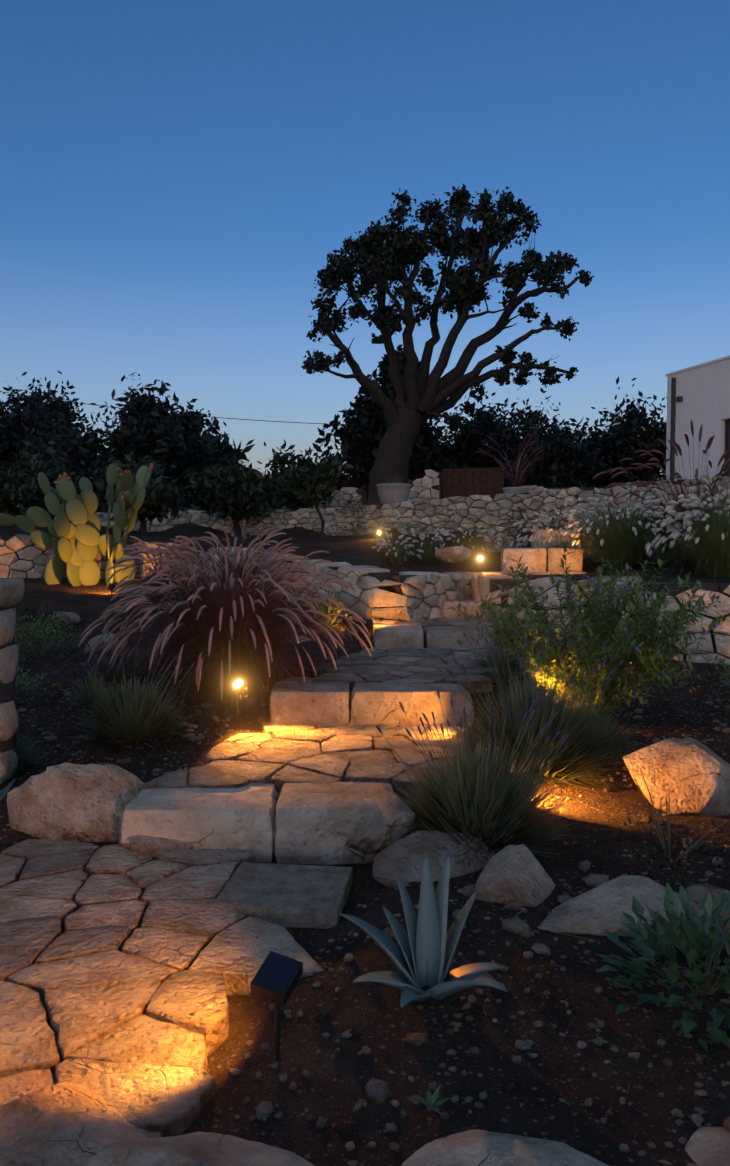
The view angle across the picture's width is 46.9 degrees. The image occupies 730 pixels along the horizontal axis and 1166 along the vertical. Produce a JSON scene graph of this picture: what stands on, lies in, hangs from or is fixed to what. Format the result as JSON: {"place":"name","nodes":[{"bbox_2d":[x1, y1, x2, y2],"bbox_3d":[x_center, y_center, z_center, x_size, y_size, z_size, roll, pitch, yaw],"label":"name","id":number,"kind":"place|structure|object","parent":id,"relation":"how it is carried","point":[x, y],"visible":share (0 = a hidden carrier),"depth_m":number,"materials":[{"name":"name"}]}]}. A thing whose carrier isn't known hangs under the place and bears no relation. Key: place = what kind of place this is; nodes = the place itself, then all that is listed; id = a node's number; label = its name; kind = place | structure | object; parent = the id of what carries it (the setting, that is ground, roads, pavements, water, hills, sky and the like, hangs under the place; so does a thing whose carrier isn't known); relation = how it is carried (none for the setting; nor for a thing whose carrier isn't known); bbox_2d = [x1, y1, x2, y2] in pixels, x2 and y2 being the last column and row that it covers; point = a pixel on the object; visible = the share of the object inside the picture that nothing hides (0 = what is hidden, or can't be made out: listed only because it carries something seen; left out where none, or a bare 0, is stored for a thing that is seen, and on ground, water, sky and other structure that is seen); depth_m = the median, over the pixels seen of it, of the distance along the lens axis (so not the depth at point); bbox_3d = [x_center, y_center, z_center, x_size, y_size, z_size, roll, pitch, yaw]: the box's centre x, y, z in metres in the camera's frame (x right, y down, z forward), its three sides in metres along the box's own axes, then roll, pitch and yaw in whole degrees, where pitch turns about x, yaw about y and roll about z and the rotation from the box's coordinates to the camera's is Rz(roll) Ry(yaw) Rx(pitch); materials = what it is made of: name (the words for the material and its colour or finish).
{"place":"outdoors","nodes":[
{"label":"outdoors","id":0,"kind":"place"},
{"bbox_2d":[0,391,387,425],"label":"power line cable","id":1,"kind":"object","parent":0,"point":[231,418],"visible":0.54,"depth_m":30.13,"materials":[{"name":"black plastic"}]},
{"bbox_2d":[0,484,729,1165],"bbox_3d":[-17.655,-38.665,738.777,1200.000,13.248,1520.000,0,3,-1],"label":"ground","id":2,"kind":"structure","parent":0,"point":[548,1076],"depth_m":2.64,"materials":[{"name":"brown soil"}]},
{"bbox_2d":[0,579,24,800],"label":"pillar wall","id":3,"kind":"structure","parent":2,"relation":"on","point":[12,591],"depth_m":4.49,"materials":[{"name":"stone"}]},
{"bbox_2d":[12,499,26,516],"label":"shrub","id":4,"kind":"object","parent":2,"relation":"on","point":[20,502],"visible":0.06,"depth_m":15.18,"materials":[{"name":"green plant"}]},
{"bbox_2d":[13,710,52,780],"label":"lavender","id":5,"kind":"object","parent":2,"relation":"on","point":[23,754],"visible":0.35,"depth_m":4.79,"materials":[{"name":"green plant"}]},
{"bbox_2d":[16,666,51,704],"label":"shrub","id":6,"kind":"object","parent":2,"relation":"on","point":[21,681],"visible":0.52,"depth_m":6.13,"materials":[{"name":"green plant"}]},
{"bbox_2d":[15,598,79,632],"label":"shrub","id":7,"kind":"object","parent":2,"relation":"on","point":[42,612],"visible":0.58,"depth_m":8.24,"materials":[{"name":"green plant"}]},
{"bbox_2d":[0,371,99,513],"bbox_3d":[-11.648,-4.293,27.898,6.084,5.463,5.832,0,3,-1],"label":"tree","id":8,"kind":"object","parent":2,"relation":"on","point":[15,422],"depth_m":26.85,"materials":[{"name":"green plant"}]},
{"bbox_2d":[0,441,100,525],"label":"tree","id":9,"kind":"object","parent":2,"relation":"on","point":[16,487],"visible":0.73,"depth_m":14.89,"materials":[{"name":"green plant"}]},
{"bbox_2d":[15,609,89,660],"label":"shrub","id":10,"kind":"object","parent":2,"relation":"on","point":[33,647],"visible":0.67,"depth_m":7.23,"materials":[{"name":"green plant"}]},
{"bbox_2d":[0,425,130,512],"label":"tree","id":11,"kind":"object","parent":2,"relation":"on","point":[73,458],"visible":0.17,"depth_m":21.99,"materials":[{"name":"green plant"}]},
{"bbox_2d":[0,463,153,586],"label":"prickly pear","id":12,"kind":"object","parent":2,"relation":"on","point":[77,543],"visible":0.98,"depth_m":10.76,"materials":[{"name":"green plant"}]},
{"bbox_2d":[48,433,110,492],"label":"tree","id":13,"kind":"object","parent":2,"relation":"on","point":[92,458],"depth_m":29.28,"materials":[{"name":"green plant"}]},
{"bbox_2d":[55,656,124,712],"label":"lavender","id":14,"kind":"object","parent":2,"relation":"on","point":[90,692],"visible":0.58,"depth_m":5.84,"materials":[{"name":"green plant"}]},
{"bbox_2d":[0,534,197,578],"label":"wall","id":15,"kind":"structure","parent":2,"relation":"on","point":[23,556],"depth_m":11.35,"materials":[{"name":"stone"}]},
{"bbox_2d":[97,493,108,511],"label":"shrub","id":16,"kind":"object","parent":2,"relation":"on","point":[103,503],"depth_m":61.14,"materials":[{"name":"green plant"}]},
{"bbox_2d":[107,583,115,596],"bbox_3d":[-3.018,0.131,10.056,0.101,0.261,0.077,-1,3,-27],"label":"spotlight","id":17,"kind":"object","parent":2,"relation":"on","point":[111,586],"visible":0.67,"depth_m":10.03,"materials":[{"name":"black plastic"}]},
{"bbox_2d":[78,635,148,682],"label":"lavender","id":18,"kind":"object","parent":2,"relation":"on","point":[115,672],"visible":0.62,"depth_m":6.48,"materials":[{"name":"green plant"}]},
{"bbox_2d":[19,716,235,726],"bbox_3d":[-2.069,0.930,5.531,2.442,0.040,0.208,0,3,-9],"label":"lamp cable","id":19,"kind":"object","parent":2,"relation":"on","point":[89,724],"visible":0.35,"depth_m":5.52,"materials":[{"name":"black plastic"}]},
{"bbox_2d":[64,648,193,751],"bbox_3d":[-1.468,0.694,5.297,0.859,0.558,0.887,0,3,-1],"label":"lavender","id":20,"kind":"object","parent":2,"relation":"on","point":[137,711],"visible":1,"depth_m":5.19,"materials":[{"name":"green plant"}]},
{"bbox_2d":[82,447,193,531],"bbox_3d":[-4.088,-1.716,15.603,1.980,1.563,1.966,2,3,40],"label":"tree","id":21,"kind":"object","parent":2,"relation":"on","point":[161,499],"visible":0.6,"depth_m":15.43,"materials":[{"name":"green plant"}]},
{"bbox_2d":[110,605,165,631],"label":"shrub","id":22,"kind":"object","parent":2,"relation":"on","point":[138,618],"visible":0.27,"depth_m":8.25,"materials":[{"name":"green plant"}]},
{"bbox_2d":[137,515,146,532],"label":"tree trunk","id":23,"kind":"object","parent":2,"relation":"on","point":[143,527],"visible":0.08,"depth_m":15.82,"materials":[{"name":"brown plant"}]},
{"bbox_2d":[59,372,226,506],"bbox_3d":[-6.746,-3.888,25.556,4.850,4.828,5.427,0,3,-1],"label":"tree","id":24,"kind":"object","parent":2,"relation":"on","point":[145,427],"visible":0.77,"depth_m":24.42,"materials":[{"name":"green plant"}]},
{"bbox_2d":[132,646,170,666],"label":"shrub","id":25,"kind":"object","parent":2,"relation":"on","point":[147,659],"visible":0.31,"depth_m":6.95,"materials":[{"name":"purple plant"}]},
{"bbox_2d":[107,536,215,601],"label":"fountain grass","id":26,"kind":"object","parent":2,"relation":"on","point":[143,544],"depth_m":9.68,"materials":[{"name":"purple plant"}]},
{"bbox_2d":[112,392,218,512],"bbox_3d":[-7.108,-4.340,30.861,4.424,5.208,4.593,0,3,-1],"label":"tree","id":27,"kind":"object","parent":2,"relation":"on","point":[200,419],"depth_m":30.46,"materials":[{"name":"green plant"}]},
{"bbox_2d":[167,447,270,511],"bbox_3d":[-4.695,-2.969,26.866,3.561,2.888,3.976,0,3,-1],"label":"tree","id":28,"kind":"object","parent":2,"relation":"on","point":[215,455],"depth_m":26.17,"materials":[{"name":"green plant"}]},
{"bbox_2d":[196,416,254,511],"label":"tree foliage","id":29,"kind":"object","parent":2,"relation":"on","point":[225,444],"depth_m":55.53,"materials":[{"name":"green plant"}]},
{"bbox_2d":[65,530,390,721],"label":"fountain grass","id":30,"kind":"object","parent":2,"relation":"on","point":[223,637],"depth_m":6.16,"materials":[{"name":"purple plant"}]},
{"bbox_2d":[229,674,243,720],"bbox_3d":[-0.870,0.814,5.697,0.101,0.396,0.102,0,3,-1],"label":"path light","id":31,"kind":"object","parent":2,"relation":"on","point":[240,682],"visible":0.83,"depth_m":5.68,"materials":[{"name":"plastic"}]},
{"bbox_2d":[164,516,309,608],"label":"fountain grass","id":32,"kind":"object","parent":2,"relation":"on","point":[238,569],"depth_m":9.25,"materials":[{"name":"purple plant"}]},
{"bbox_2d":[232,515,241,534],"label":"tree trunk","id":33,"kind":"object","parent":2,"relation":"on","point":[237,528],"visible":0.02,"depth_m":17.35,"materials":[{"name":"brown plant"}]},
{"bbox_2d":[181,459,292,526],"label":"citrus tree foliage","id":34,"kind":"object","parent":2,"relation":"on","point":[238,494],"visible":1,"depth_m":16.92,"materials":[{"name":"green plant"}]},
{"bbox_2d":[0,598,504,1138],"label":"path paving","id":35,"kind":"structure","parent":2,"relation":"on","point":[94,938],"depth_m":3.06,"materials":[{"name":"stone"}]},
{"bbox_2d":[250,951,302,1060],"bbox_3d":[-0.241,1.206,2.309,0.107,0.347,0.129,1,3,24],"label":"solar stake","id":36,"kind":"object","parent":2,"relation":"on","point":[276,978],"visible":0.9,"depth_m":2.29,"materials":[{"name":"black plastic"}]},
{"bbox_2d":[211,862,352,928],"bbox_3d":[-0.329,1.304,3.497,0.500,0.100,0.460,0,3,7],"label":"stone slab","id":37,"kind":"object","parent":2,"relation":"on","point":[310,896],"visible":0.67,"depth_m":3.41,"materials":[{"name":"stone"}]},
{"bbox_2d":[253,457,343,508],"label":"tree foliage","id":38,"kind":"object","parent":2,"relation":"on","point":[273,472],"depth_m":61.57,"materials":[{"name":"green plant"}]},
{"bbox_2d":[264,440,334,509],"bbox_3d":[-1.534,-2.417,19.455,1.970,1.811,2.051,-1,3,-22],"label":"tree","id":39,"kind":"object","parent":2,"relation":"on","point":[278,461],"visible":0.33,"depth_m":18.89,"materials":[{"name":"green plant"}]},
{"bbox_2d":[284,453,353,538],"bbox_3d":[-0.836,-1.478,15.139,1.282,1.714,1.192,0,3,-1],"label":"young tree","id":40,"kind":"object","parent":2,"relation":"on","point":[311,483],"depth_m":14.89,"materials":[{"name":"green plant"}]},
{"bbox_2d":[289,586,366,627],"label":"green grass tuft","id":41,"kind":"object","parent":2,"relation":"on","point":[321,606],"visible":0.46,"depth_m":8.38,"materials":[{"name":"green plant"}]},
{"bbox_2d":[310,487,365,508],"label":"gate wall","id":42,"kind":"structure","parent":2,"relation":"on","point":[344,492],"depth_m":20.32,"materials":[{"name":"stone"}]},
{"bbox_2d":[205,547,482,623],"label":"retaining wall","id":43,"kind":"structure","parent":2,"relation":"on","point":[387,596],"depth_m":8.89,"materials":[{"name":"white stone"}]},
{"bbox_2d":[121,529,582,864],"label":"step risers","id":44,"kind":"object","parent":2,"relation":"on","point":[301,823],"visible":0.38,"depth_m":4.19,"materials":[{"name":"stone"}]},
{"bbox_2d":[335,519,375,536],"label":"wall foot shrub","id":45,"kind":"object","parent":2,"relation":"on","point":[358,526],"visible":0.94,"depth_m":15.14,"materials":[{"name":"green plant"}]},
{"bbox_2d":[0,542,729,1165],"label":"boulders","id":46,"kind":"object","parent":2,"relation":"on","point":[62,1124],"visible":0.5,"depth_m":3.22,"materials":[{"name":"stone"}]},
{"bbox_2d":[0,650,729,1165],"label":"pebbles","id":47,"kind":"object","parent":2,"relation":"on","point":[376,1090],"visible":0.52,"depth_m":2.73,"materials":[{"name":"stone"}]},
{"bbox_2d":[363,619,372,638],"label":"spot steps","id":48,"kind":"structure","parent":2,"relation":"on","point":[368,623],"depth_m":8.07,"materials":[{"name":"black plastic"}]},
{"bbox_2d":[51,648,685,764],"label":"weed seedlings","id":49,"kind":"object","parent":2,"relation":"on","point":[168,739],"visible":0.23,"depth_m":5.54,"materials":[{"name":"green plant"}]},
{"bbox_2d":[377,530,383,538],"bbox_3d":[0.252,-0.726,13.588,0.102,0.262,0.085,2,3,40],"label":"garden light","id":50,"kind":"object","parent":2,"relation":"on","point":[379,533],"depth_m":13.56,"materials":[{"name":"plastic"}]},
{"bbox_2d":[312,344,470,505],"bbox_3d":[0.970,-5.146,31.871,5.058,7.670,5.899,2,3,31],"label":"tree","id":51,"kind":"object","parent":2,"relation":"on","point":[359,448],"visible":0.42,"depth_m":30.67,"materials":[{"name":"plant"}]},
{"bbox_2d":[370,531,427,566],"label":"small plant","id":52,"kind":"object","parent":2,"relation":"on","point":[394,559],"depth_m":11.58,"materials":[{"name":"plant"}]},
{"bbox_2d":[393,521,426,538],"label":"wall foot shrub","id":53,"kind":"object","parent":2,"relation":"on","point":[411,533],"visible":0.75,"depth_m":13.86,"materials":[{"name":"green plant"}]},
{"bbox_2d":[95,475,729,551],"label":"boundary wall","id":54,"kind":"structure","parent":2,"relation":"on","point":[452,514],"depth_m":15.54,"materials":[{"name":"stone"}]},
{"bbox_2d":[335,493,368,515],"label":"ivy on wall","id":55,"kind":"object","parent":54,"relation":"attached to","point":[357,502],"visible":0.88,"depth_m":16.20,"materials":[{"name":"green plant"}]},
{"bbox_2d":[377,475,410,504],"bbox_3d":[0.532,-1.812,16.465,0.748,0.675,0.670,-1,3,-28],"label":"wall planter","id":56,"kind":"object","parent":54,"relation":"on","point":[393,491],"visible":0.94,"depth_m":16.25,"materials":[{"name":"concrete"}]},
{"bbox_2d":[339,852,507,1007],"bbox_3d":[0.196,1.084,2.616,0.588,0.434,0.347,1,3,23],"label":"agave","id":57,"kind":"object","parent":2,"relation":"on","point":[421,953],"visible":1,"depth_m":2.67,"materials":[{"name":"plant"}]},
{"bbox_2d":[407,469,441,501],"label":"gate wall","id":58,"kind":"structure","parent":2,"relation":"on","point":[428,487],"depth_m":19.76,"materials":[{"name":"stone"}]},
{"bbox_2d":[401,528,449,564],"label":"small plant","id":59,"kind":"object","parent":2,"relation":"on","point":[429,557],"depth_m":12.14,"materials":[{"name":"white plant"}]},
{"bbox_2d":[438,524,501,561],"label":"plant","id":60,"kind":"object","parent":2,"relation":"on","point":[476,552],"depth_m":12.53,"materials":[{"name":"plant"}]},
{"bbox_2d":[442,467,503,498],"bbox_3d":[2.514,-2.137,19.654,1.453,1.075,0.072,1,3,18],"label":"rusted metal panel","id":61,"kind":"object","parent":2,"relation":"on","point":[465,482],"depth_m":19.63,"materials":[{"name":"brown metal"}]},
{"bbox_2d":[375,689,582,866],"bbox_3d":[0.522,0.857,3.886,1.023,0.661,1.007,0,3,-1],"label":"lavender","id":62,"kind":"object","parent":2,"relation":"on","point":[476,794],"visible":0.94,"depth_m":3.79,"materials":[{"name":"green plant"}]},
{"bbox_2d":[476,555,483,571],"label":"garden light","id":63,"kind":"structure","parent":2,"relation":"on","point":[479,558],"depth_m":10.16,"materials":[{"name":"white glass"}]},
{"bbox_2d":[432,392,545,486],"bbox_3d":[5.118,-4.750,34.086,5.861,5.672,6.863,0,3,-1],"label":"shrub","id":64,"kind":"object","parent":2,"relation":"on","point":[466,444],"depth_m":32.73,"materials":[{"name":"green plant"}]},
{"bbox_2d":[459,626,527,682],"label":"lavender shrub","id":65,"kind":"object","parent":2,"relation":"on","point":[499,664],"visible":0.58,"depth_m":6.71,"materials":[{"name":"green plant"}]},
{"bbox_2d":[474,431,544,493],"bbox_3d":[3.189,-2.438,18.273,1.476,1.742,1.454,2,3,34],"label":"planter","id":66,"kind":"object","parent":2,"relation":"on","point":[515,484],"visible":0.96,"depth_m":18.13,"materials":[{"name":"concrete"}]},
{"bbox_2d":[509,765,525,782],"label":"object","id":67,"kind":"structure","parent":2,"relation":"on","point":[517,770],"depth_m":4.27,"materials":[{"name":"plant"}]},
{"bbox_2d":[490,504,567,549],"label":"ornamental grass","id":68,"kind":"object","parent":2,"relation":"on","point":[518,530],"depth_m":13.11,"materials":[{"name":"green plant"}]},
{"bbox_2d":[433,627,635,791],"bbox_3d":[0.940,0.656,4.804,1.186,0.831,1.188,0,3,-1],"label":"lavender","id":69,"kind":"object","parent":2,"relation":"on","point":[564,721],"visible":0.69,"depth_m":4.65,"materials":[{"name":"green plant"}]},
{"bbox_2d":[414,840,688,1113],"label":"weeds","id":70,"kind":"object","parent":2,"relation":"on","point":[431,1098],"visible":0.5,"depth_m":2.11,"materials":[{"name":"green plant"}]},
{"bbox_2d":[521,485,587,492],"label":"gate wall","id":71,"kind":"structure","parent":2,"relation":"on","point":[532,488],"depth_m":18.94,"materials":[{"name":"stone"}]},
{"bbox_2d":[500,501,610,566],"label":"ornamental grass","id":72,"kind":"object","parent":2,"relation":"on","point":[526,540],"depth_m":11.47,"materials":[{"name":"white plant"}]},
{"bbox_2d":[499,407,612,487],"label":"shrub","id":73,"kind":"object","parent":2,"relation":"on","point":[564,462],"visible":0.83,"depth_m":29.09,"materials":[{"name":"green plant"}]},
{"bbox_2d":[526,548,586,574],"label":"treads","id":74,"kind":"object","parent":2,"relation":"on","point":[584,553],"visible":0.1,"depth_m":10.40,"materials":[{"name":"stone"}]},
{"bbox_2d":[493,378,623,486],"bbox_3d":[7.970,-5.383,36.675,7.326,6.802,6.413,0,3,-1],"label":"shrub","id":75,"kind":"object","parent":2,"relation":"on","point":[534,415],"visible":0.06,"depth_m":35.36,"materials":[{"name":"green plant"}]},
{"bbox_2d":[447,541,726,719],"bbox_3d":[1.437,0.366,5.856,1.873,1.270,1.832,0,3,-1],"label":"flowering shrub","id":76,"kind":"object","parent":2,"relation":"on","point":[599,628],"visible":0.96,"depth_m":5.56,"materials":[{"name":"green plant"}]},
{"bbox_2d":[471,573,729,664],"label":"retaining wall","id":77,"kind":"structure","parent":2,"relation":"on","point":[484,584],"depth_m":8.00,"materials":[{"name":"stone"}]},
{"bbox_2d":[597,558,605,568],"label":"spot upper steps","id":78,"kind":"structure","parent":2,"relation":"on","point":[599,562],"depth_m":9.51,"materials":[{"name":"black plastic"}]},
{"bbox_2d":[554,673,650,764],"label":"lavender","id":79,"kind":"object","parent":2,"relation":"on","point":[618,739],"visible":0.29,"depth_m":4.97,"materials":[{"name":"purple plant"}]},
{"bbox_2d":[537,486,698,574],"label":"ornamental grass","id":80,"kind":"object","parent":2,"relation":"on","point":[613,549],"depth_m":10.16,"materials":[{"name":"plant"}]},
{"bbox_2d":[583,376,666,486],"bbox_3d":[10.991,-5.124,34.852,5.553,6.340,6.621,0,3,-1],"label":"shrub","id":81,"kind":"object","parent":2,"relation":"on","point":[628,439],"depth_m":33.72,"materials":[{"name":"green plant"}]},
{"bbox_2d":[587,431,665,487],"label":"shrub","id":82,"kind":"object","parent":2,"relation":"on","point":[655,476],"depth_m":55.53,"materials":[{"name":"green plant"}]},
{"bbox_2d":[533,806,728,854],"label":"lamp cable","id":83,"kind":"object","parent":2,"relation":"on","point":[633,833],"visible":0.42,"depth_m":3.94,"materials":[{"name":"black plastic"}]},
{"bbox_2d":[570,498,693,567],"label":"ornamental grass","id":84,"kind":"object","parent":2,"relation":"on","point":[646,506],"depth_m":11.16,"materials":[{"name":"plant"}]},
{"bbox_2d":[553,768,729,890],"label":"groundcover","id":85,"kind":"object","parent":2,"relation":"on","point":[665,851],"visible":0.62,"depth_m":3.70,"materials":[{"name":"green plant"}]},
{"bbox_2d":[593,420,729,563],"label":"fountain grass","id":86,"kind":"object","parent":2,"relation":"on","point":[679,476],"depth_m":10.94,"materials":[{"name":"green plant"}]},
{"bbox_2d":[594,883,729,1051],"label":"shrub","id":87,"kind":"object","parent":2,"relation":"on","point":[694,929],"visible":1,"depth_m":2.60,"materials":[{"name":"green plant"}]},
{"bbox_2d":[644,495,711,559],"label":"ornamental grass","id":88,"kind":"object","parent":2,"relation":"on","point":[665,503],"depth_m":11.80,"materials":[{"name":"plant"}]},
{"bbox_2d":[628,478,729,580],"bbox_3d":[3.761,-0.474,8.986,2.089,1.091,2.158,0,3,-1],"label":"ornamental grass","id":89,"kind":"object","parent":2,"relation":"on","point":[714,552],"depth_m":8.82,"materials":[{"name":"plant"}]},
{"bbox_2d":[666,355,729,480],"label":"house","id":90,"kind":"structure","parent":2,"relation":"on","point":[698,395],"depth_m":20.83,"materials":[{"name":"white paint"}]},
{"bbox_2d":[703,656,729,709],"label":"flowering shrub","id":91,"kind":"object","parent":2,"relation":"on","point":[727,681],"visible":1,"depth_m":5.47,"materials":[{"name":"green plant"}]},
{"bbox_2d":[0,0,729,479],"label":"sky","id":92,"kind":"structure","parent":0,"point":[178,178],"materials":[{"name":"blue"}]},
{"bbox_2d":[301,184,593,505],"bbox_3d":[2.515,-6.539,23.984,8.611,10.468,6.577,0,3,-1],"label":"oak tree","id":93,"kind":"object","parent":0,"point":[460,282],"depth_m":22.88,"materials":[{"name":"green plant"}]}
]}

